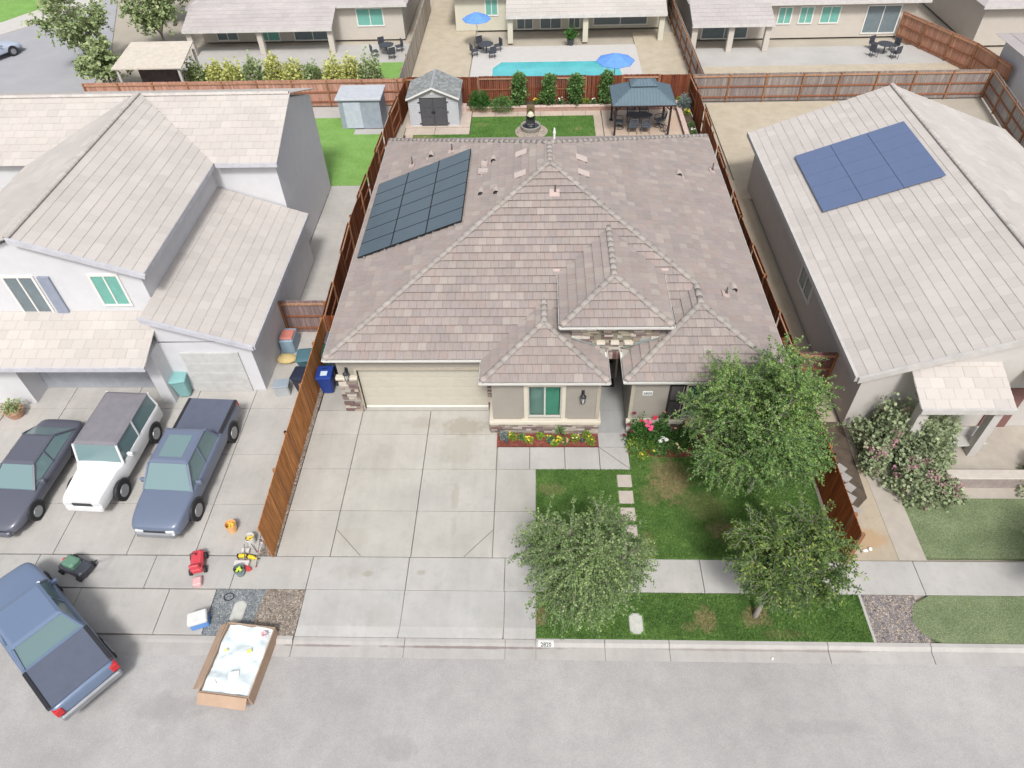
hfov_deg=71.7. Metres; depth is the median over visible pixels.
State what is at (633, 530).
stepping stone
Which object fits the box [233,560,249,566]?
white carton
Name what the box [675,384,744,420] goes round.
window
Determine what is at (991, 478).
garden wall
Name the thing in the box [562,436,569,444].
flowering plant
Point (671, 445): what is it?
flowering plant
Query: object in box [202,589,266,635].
grey gravel strip
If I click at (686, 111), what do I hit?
flowering plant
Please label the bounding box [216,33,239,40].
window
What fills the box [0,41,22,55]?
parked car
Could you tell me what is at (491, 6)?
window
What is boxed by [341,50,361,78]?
hedge bush
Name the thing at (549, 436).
flowering plant
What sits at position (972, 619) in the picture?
neighbour parkway lawn
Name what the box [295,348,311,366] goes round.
wheelie bin
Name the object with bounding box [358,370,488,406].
garage door
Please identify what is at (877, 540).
side yard dirt
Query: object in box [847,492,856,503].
paver
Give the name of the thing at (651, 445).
flowering plant
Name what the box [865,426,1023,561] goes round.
neighbour path
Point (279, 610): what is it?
tan gravel strip
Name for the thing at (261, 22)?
house
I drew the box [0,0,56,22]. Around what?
corner lawn
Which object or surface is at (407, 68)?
wooden fence
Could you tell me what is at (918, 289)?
neighbour house
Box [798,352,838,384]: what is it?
wooden gate
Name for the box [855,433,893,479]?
garden shrub
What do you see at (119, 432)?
parked car
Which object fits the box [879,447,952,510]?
garden shrub
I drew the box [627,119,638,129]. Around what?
patio chair
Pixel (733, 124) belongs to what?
sandy yard
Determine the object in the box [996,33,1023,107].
house
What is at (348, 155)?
neighbour back lawn
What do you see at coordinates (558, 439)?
flowering plant
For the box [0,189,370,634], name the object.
neighbour driveway
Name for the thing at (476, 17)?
parasol
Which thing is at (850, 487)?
paver
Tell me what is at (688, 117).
planter soil
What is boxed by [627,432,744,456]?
mulch bed
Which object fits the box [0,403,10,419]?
neighbour front bed
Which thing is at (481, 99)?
round shrub
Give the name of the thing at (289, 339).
storage bin
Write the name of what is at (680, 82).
wooden fence
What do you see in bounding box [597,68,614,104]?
column shrub
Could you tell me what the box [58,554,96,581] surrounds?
lawn mower
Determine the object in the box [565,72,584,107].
column shrub
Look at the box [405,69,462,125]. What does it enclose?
garden shed
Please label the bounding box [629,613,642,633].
utility cover
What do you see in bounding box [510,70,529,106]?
column shrub
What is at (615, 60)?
parasol
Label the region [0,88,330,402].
neighbour house
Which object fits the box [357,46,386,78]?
hedge bush
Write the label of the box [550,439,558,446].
flowering plant
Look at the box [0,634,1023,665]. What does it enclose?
kerb
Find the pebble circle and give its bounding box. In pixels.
[515,125,547,136]
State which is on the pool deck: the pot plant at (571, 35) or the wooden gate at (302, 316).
the pot plant at (571, 35)
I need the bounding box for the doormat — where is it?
[601,378,613,386]
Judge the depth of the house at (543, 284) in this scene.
27.56 m
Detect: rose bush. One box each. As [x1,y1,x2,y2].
[621,411,660,454]
[647,411,676,446]
[656,436,668,450]
[672,417,697,449]
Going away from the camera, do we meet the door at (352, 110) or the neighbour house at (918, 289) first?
the neighbour house at (918, 289)
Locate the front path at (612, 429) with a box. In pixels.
[497,359,629,469]
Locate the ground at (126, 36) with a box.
[96,0,1023,660]
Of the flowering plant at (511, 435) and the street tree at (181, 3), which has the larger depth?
the street tree at (181, 3)
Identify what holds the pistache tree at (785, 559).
on the parkway lawn at (703, 616)
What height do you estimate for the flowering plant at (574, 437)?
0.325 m
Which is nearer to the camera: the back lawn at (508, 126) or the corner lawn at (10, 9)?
the back lawn at (508, 126)
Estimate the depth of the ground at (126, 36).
55.93 m
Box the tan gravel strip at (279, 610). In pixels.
[252,589,305,636]
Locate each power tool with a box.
[236,553,250,558]
[246,554,259,559]
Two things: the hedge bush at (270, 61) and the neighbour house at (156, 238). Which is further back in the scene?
the hedge bush at (270, 61)
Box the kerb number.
[538,640,553,646]
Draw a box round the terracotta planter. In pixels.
[0,398,23,419]
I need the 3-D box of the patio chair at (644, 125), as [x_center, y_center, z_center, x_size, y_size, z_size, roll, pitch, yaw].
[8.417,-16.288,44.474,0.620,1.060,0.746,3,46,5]
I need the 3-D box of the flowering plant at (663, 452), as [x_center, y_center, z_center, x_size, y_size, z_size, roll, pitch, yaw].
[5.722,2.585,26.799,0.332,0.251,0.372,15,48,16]
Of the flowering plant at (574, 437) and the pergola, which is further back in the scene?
the pergola
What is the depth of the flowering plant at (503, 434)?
27.45 m
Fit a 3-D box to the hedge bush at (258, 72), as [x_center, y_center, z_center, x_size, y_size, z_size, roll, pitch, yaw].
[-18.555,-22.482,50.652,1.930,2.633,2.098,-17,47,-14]
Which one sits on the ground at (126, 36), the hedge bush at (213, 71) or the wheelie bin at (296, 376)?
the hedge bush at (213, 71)
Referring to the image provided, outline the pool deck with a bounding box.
[470,44,641,80]
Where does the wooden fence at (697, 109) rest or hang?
on the ground at (126, 36)
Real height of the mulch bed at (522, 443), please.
0.120 m
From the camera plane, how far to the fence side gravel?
26.80 m
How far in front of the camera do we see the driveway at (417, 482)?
26.03 m
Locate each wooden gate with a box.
[277,300,324,331]
[323,315,334,330]
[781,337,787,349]
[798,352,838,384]
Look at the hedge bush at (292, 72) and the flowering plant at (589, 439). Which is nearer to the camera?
the flowering plant at (589, 439)
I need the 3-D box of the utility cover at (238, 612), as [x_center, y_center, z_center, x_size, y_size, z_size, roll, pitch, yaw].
[-8.834,7.358,22.857,0.420,0.062,0.760,2,46,4]
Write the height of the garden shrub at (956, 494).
0.982 m
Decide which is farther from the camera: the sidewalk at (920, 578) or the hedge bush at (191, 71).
the hedge bush at (191, 71)
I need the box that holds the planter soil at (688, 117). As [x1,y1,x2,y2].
[468,99,697,133]
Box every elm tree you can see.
[507,489,658,639]
[664,333,847,498]
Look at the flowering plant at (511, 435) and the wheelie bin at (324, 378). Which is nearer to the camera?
the flowering plant at (511, 435)
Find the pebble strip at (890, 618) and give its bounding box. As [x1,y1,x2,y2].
[861,595,931,642]
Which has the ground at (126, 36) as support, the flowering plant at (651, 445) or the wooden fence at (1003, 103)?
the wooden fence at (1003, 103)
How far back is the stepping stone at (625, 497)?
25.52 m
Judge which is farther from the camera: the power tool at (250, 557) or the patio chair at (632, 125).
the patio chair at (632, 125)
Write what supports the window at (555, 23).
in the house at (510, 16)
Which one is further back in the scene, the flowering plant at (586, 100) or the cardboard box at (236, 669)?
the flowering plant at (586, 100)
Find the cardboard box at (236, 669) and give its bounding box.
[193,622,278,710]
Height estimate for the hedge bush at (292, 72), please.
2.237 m
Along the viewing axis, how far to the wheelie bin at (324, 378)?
29.02 m
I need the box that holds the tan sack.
[277,353,295,363]
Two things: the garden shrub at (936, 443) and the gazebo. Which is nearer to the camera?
the garden shrub at (936, 443)
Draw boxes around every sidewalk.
[0,0,104,34]
[0,554,1023,596]
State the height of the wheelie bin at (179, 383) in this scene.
1.090 m
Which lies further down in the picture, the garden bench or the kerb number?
the kerb number
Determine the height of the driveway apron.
0.300 m
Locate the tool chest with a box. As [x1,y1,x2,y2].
[272,379,291,396]
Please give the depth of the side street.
55.83 m
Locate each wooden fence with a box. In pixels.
[81,78,403,105]
[257,317,326,556]
[322,78,408,331]
[398,0,430,78]
[406,74,689,104]
[667,0,703,74]
[687,74,799,374]
[693,69,993,101]
[806,411,864,564]
[895,11,1012,82]
[982,69,1023,147]
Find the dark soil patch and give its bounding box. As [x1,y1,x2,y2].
[822,422,866,507]
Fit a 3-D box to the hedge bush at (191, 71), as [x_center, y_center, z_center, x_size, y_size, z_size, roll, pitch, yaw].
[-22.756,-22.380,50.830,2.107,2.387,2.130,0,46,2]
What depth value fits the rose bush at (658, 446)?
26.84 m
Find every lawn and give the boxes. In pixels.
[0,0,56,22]
[315,118,383,185]
[371,62,403,85]
[413,115,595,137]
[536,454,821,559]
[536,592,873,642]
[900,498,1023,560]
[912,596,1023,643]
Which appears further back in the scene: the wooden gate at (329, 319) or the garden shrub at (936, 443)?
the wooden gate at (329, 319)
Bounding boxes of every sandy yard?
[412,0,958,87]
[705,101,840,199]
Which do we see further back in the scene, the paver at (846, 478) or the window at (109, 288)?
the window at (109, 288)
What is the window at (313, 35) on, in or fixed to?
in the house at (261, 22)
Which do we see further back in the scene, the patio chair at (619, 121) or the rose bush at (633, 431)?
the patio chair at (619, 121)
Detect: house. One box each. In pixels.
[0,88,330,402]
[181,0,418,55]
[321,128,790,434]
[454,0,667,43]
[675,0,932,51]
[746,83,1023,455]
[924,0,1023,44]
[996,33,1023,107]
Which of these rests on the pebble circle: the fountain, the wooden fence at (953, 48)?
the fountain
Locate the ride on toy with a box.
[188,549,208,587]
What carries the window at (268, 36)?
in the house at (261, 22)
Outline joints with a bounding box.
[337,447,629,556]
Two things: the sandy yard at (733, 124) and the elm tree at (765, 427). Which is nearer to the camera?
the elm tree at (765, 427)
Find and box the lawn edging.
[858,595,876,642]
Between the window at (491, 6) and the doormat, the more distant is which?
the window at (491, 6)
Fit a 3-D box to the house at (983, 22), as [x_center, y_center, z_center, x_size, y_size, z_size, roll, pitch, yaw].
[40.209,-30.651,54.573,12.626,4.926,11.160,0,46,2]
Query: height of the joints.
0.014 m
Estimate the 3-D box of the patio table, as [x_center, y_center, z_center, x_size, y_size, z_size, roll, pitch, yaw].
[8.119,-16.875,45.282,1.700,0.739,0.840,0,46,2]
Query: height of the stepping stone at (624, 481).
0.052 m
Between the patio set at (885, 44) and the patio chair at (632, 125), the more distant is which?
the patio set at (885, 44)
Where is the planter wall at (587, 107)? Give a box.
[462,100,689,134]
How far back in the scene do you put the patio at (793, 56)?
53.40 m
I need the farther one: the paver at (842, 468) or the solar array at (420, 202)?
the solar array at (420, 202)
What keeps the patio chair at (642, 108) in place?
on the patio at (463, 127)
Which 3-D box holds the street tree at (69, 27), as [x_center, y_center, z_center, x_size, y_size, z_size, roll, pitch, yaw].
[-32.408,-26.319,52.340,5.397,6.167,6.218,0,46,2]
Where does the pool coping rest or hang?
on the pool deck
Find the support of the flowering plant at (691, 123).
on the planter soil at (688, 117)
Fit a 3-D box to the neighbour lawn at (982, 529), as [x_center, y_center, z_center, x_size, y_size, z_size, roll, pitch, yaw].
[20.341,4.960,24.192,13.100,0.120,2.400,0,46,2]
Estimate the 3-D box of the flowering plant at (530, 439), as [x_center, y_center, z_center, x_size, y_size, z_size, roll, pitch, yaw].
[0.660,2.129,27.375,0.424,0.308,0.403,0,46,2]
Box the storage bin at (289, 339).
[279,328,299,352]
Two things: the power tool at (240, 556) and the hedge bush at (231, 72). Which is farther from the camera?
the hedge bush at (231, 72)
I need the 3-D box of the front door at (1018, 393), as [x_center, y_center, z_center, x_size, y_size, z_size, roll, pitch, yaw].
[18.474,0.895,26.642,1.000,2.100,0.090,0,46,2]
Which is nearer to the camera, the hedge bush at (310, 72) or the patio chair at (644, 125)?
the patio chair at (644, 125)
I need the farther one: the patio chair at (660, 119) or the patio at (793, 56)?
the patio at (793, 56)
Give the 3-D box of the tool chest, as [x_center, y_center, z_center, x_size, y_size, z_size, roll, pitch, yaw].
[-9.543,0.151,29.474,0.640,0.570,0.480,-4,46,-1]
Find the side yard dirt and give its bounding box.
[729,180,898,560]
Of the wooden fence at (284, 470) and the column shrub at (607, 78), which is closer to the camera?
the wooden fence at (284, 470)
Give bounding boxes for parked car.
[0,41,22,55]
[0,419,84,537]
[63,391,162,511]
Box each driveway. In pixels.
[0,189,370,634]
[277,372,535,557]
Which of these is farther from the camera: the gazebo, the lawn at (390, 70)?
the lawn at (390, 70)
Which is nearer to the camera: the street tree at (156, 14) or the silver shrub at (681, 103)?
the silver shrub at (681, 103)
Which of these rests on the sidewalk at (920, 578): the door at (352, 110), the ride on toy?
the ride on toy
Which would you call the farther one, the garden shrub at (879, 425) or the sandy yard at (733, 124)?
the sandy yard at (733, 124)
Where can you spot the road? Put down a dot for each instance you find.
(144, 711)
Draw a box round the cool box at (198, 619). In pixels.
[187,608,209,630]
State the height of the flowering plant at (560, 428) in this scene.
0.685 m
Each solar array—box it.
[357,149,470,258]
[795,121,945,211]
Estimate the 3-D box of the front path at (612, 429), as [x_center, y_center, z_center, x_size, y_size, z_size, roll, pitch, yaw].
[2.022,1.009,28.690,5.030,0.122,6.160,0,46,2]
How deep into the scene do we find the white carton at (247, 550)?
24.27 m
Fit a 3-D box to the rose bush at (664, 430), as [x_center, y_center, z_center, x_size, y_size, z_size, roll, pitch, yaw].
[5.697,1.658,26.911,1.135,1.383,1.282,0,46,2]
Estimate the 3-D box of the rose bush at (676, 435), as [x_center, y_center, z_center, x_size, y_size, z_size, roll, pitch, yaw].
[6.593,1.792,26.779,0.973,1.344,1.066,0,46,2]
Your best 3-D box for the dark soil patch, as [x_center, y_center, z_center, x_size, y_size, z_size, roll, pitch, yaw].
[12.081,3.063,26.332,1.560,0.100,4.300,0,46,2]
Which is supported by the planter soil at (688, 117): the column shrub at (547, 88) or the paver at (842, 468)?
the column shrub at (547, 88)
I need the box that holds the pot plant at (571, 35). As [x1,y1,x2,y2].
[562,24,579,45]
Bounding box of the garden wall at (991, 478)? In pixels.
[945,469,1023,487]
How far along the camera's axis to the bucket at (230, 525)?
24.83 m
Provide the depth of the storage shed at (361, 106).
45.56 m
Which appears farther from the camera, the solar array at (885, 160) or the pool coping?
the pool coping
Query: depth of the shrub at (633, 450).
26.69 m
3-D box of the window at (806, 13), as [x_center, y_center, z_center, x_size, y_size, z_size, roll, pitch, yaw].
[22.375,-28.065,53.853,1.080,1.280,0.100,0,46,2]
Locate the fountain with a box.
[521,104,540,132]
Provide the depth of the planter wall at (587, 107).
47.19 m
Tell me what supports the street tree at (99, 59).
on the ground at (126, 36)
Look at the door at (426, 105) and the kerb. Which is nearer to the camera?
the kerb
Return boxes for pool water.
[492,61,621,84]
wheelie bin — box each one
[168,372,191,396]
[289,366,305,391]
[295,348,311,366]
[315,366,338,392]
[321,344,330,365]
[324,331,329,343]
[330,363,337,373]
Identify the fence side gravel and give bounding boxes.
[258,388,323,555]
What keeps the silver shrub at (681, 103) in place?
on the planter soil at (688, 117)
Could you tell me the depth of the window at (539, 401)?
26.77 m
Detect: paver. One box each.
[837,463,847,473]
[841,472,851,482]
[844,482,855,492]
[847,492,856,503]
[852,505,861,516]
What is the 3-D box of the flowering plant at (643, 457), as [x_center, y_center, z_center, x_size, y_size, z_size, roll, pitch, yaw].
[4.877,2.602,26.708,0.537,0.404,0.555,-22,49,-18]
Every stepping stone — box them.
[617,475,631,486]
[618,491,633,503]
[620,508,635,520]
[623,525,637,537]
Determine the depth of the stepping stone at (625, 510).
25.07 m
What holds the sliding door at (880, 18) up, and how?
in the house at (729, 21)
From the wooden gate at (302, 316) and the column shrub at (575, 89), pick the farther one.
the column shrub at (575, 89)
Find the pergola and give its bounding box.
[111,41,200,82]
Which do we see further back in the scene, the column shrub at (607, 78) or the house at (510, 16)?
the house at (510, 16)
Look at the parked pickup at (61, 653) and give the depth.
20.77 m
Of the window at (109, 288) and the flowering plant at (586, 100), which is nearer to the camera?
the window at (109, 288)
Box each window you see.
[0,275,54,312]
[86,274,133,305]
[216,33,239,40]
[255,32,281,41]
[293,31,327,40]
[355,7,384,26]
[484,0,498,15]
[516,19,532,29]
[522,386,567,421]
[540,18,561,29]
[568,18,580,28]
[593,17,647,25]
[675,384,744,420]
[700,27,748,39]
[776,6,793,24]
[797,6,815,23]
[797,264,813,304]
[818,5,842,23]
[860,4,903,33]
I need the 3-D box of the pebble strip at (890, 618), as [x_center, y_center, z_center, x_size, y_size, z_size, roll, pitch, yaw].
[11.975,7.367,22.160,1.680,0.120,1.570,0,46,2]
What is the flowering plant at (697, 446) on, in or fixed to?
on the mulch bed at (682, 454)
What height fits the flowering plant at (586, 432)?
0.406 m
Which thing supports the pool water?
in the pool coping
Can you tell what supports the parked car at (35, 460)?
on the neighbour driveway at (237, 486)
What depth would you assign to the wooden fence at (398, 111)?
37.60 m
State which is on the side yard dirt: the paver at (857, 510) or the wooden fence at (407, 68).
the paver at (857, 510)
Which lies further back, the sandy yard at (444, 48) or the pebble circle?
the sandy yard at (444, 48)
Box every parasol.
[462,11,490,48]
[596,53,634,74]
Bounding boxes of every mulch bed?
[497,433,597,447]
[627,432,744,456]
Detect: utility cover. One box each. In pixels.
[229,601,246,622]
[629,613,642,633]
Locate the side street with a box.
[0,0,117,92]
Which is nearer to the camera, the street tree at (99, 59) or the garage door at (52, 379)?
the garage door at (52, 379)
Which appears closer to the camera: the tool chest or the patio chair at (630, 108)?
the tool chest
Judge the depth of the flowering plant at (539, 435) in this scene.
27.45 m
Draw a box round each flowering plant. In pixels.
[498,430,507,440]
[506,431,517,440]
[518,433,525,440]
[524,436,533,443]
[536,431,545,440]
[546,434,554,441]
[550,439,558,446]
[554,425,566,435]
[555,436,562,443]
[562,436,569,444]
[570,434,580,442]
[581,430,590,441]
[582,97,589,103]
[585,436,594,445]
[634,447,648,460]
[646,440,655,450]
[650,448,659,456]
[659,448,666,456]
[666,440,681,456]
[683,108,689,114]
[687,121,694,126]
[692,441,704,453]
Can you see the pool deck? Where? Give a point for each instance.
(482, 63)
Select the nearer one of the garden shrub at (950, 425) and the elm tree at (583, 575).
the elm tree at (583, 575)
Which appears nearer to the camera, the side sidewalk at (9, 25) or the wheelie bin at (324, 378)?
the wheelie bin at (324, 378)
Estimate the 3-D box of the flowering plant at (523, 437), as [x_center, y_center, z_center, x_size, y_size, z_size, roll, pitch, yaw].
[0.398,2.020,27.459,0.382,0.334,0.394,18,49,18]
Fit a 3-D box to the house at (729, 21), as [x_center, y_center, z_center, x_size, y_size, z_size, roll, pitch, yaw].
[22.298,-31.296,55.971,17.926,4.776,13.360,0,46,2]
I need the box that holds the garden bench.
[948,426,986,450]
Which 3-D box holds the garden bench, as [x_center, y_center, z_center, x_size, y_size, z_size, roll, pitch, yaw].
[16.863,2.075,26.390,1.500,0.900,0.530,-4,46,-1]
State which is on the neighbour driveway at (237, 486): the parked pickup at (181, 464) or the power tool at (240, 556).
the parked pickup at (181, 464)
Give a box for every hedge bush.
[181,56,208,81]
[202,58,228,80]
[220,56,243,80]
[241,50,266,80]
[261,50,284,79]
[278,56,303,79]
[299,58,321,79]
[320,48,341,79]
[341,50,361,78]
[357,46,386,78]
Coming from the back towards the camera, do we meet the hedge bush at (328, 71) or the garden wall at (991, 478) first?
the hedge bush at (328, 71)
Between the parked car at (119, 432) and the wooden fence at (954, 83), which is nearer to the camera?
the parked car at (119, 432)
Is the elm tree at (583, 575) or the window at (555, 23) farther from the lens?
the window at (555, 23)
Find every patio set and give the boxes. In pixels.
[369,36,403,59]
[469,35,502,58]
[869,35,902,58]
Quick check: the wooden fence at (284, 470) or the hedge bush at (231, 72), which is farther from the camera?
the hedge bush at (231, 72)
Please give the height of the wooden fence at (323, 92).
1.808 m
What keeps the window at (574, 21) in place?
in the house at (510, 16)
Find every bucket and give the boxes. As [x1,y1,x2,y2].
[224,519,237,533]
[233,563,245,576]
[244,532,255,545]
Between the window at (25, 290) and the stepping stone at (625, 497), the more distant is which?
the window at (25, 290)
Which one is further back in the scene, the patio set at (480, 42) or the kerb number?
the patio set at (480, 42)
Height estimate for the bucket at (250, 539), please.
0.360 m
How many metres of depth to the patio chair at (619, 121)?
45.02 m
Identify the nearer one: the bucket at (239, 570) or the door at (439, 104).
the bucket at (239, 570)
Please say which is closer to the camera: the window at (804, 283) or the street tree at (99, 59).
the window at (804, 283)
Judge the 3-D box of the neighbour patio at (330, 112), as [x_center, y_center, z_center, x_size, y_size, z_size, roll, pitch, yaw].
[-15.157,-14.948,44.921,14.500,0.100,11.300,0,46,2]
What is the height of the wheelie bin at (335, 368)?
1.090 m
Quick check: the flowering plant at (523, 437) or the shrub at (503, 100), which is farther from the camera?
the shrub at (503, 100)
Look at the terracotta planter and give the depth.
28.80 m
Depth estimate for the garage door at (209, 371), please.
28.97 m
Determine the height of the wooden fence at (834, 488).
1.907 m
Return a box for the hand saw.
[243,559,250,571]
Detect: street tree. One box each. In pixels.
[20,0,113,54]
[71,34,133,82]
[110,0,184,40]
[145,0,189,25]
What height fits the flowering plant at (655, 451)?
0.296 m
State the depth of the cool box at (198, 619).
22.33 m
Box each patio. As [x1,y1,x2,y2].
[180,44,947,72]
[313,107,390,194]
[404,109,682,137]
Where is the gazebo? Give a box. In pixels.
[609,78,676,135]
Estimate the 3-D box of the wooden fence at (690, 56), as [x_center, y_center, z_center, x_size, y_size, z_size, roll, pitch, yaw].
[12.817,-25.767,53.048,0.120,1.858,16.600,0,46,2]
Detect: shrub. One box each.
[467,89,490,111]
[488,94,514,112]
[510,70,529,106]
[538,72,557,105]
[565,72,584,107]
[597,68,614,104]
[624,436,644,455]
[628,440,646,458]
[675,92,691,109]
[847,392,921,465]
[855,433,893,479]
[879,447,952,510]
[883,399,962,482]
[918,466,970,512]
[919,415,956,449]
[1015,464,1023,496]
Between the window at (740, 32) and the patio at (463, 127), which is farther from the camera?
the window at (740, 32)
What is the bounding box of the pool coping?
[489,60,623,87]
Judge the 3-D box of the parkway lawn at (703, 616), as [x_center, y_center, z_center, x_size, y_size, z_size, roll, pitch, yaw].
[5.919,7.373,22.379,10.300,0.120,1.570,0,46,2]
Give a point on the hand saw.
(248, 568)
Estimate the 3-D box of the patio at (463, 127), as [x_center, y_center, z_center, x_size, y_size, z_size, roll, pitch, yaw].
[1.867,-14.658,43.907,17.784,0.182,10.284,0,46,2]
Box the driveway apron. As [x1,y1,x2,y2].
[294,589,535,639]
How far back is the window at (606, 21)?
57.10 m
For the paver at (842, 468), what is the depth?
26.15 m
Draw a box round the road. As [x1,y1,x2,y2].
[0,653,1023,767]
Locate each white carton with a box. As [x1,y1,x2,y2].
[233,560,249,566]
[241,548,249,552]
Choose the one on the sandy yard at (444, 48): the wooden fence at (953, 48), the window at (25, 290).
the wooden fence at (953, 48)
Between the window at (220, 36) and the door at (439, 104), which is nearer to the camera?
the door at (439, 104)
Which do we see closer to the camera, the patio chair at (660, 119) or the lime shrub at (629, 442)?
the lime shrub at (629, 442)
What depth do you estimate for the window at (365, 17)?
55.93 m
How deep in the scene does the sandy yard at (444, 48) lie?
53.62 m
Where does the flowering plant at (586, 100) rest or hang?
on the planter soil at (688, 117)
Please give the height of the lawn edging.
0.140 m
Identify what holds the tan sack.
on the neighbour driveway at (237, 486)
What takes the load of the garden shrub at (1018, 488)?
on the neighbour path at (1003, 449)
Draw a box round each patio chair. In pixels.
[613,110,623,129]
[626,107,636,116]
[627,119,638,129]
[639,107,648,118]
[641,119,650,134]
[654,108,667,127]
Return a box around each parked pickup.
[0,562,122,720]
[132,398,240,538]
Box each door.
[38,371,154,386]
[180,352,252,390]
[342,102,363,127]
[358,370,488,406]
[417,99,434,125]
[432,98,449,125]
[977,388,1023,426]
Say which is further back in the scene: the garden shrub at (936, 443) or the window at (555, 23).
the window at (555, 23)
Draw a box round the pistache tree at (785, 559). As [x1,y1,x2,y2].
[722,486,868,618]
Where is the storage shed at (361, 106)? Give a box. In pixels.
[334,85,386,128]
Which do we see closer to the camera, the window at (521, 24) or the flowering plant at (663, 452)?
the flowering plant at (663, 452)
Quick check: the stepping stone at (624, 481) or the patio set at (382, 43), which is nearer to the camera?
the stepping stone at (624, 481)
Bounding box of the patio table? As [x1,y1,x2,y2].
[626,112,652,127]
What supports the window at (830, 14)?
in the house at (729, 21)
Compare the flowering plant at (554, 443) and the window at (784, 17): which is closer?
the flowering plant at (554, 443)

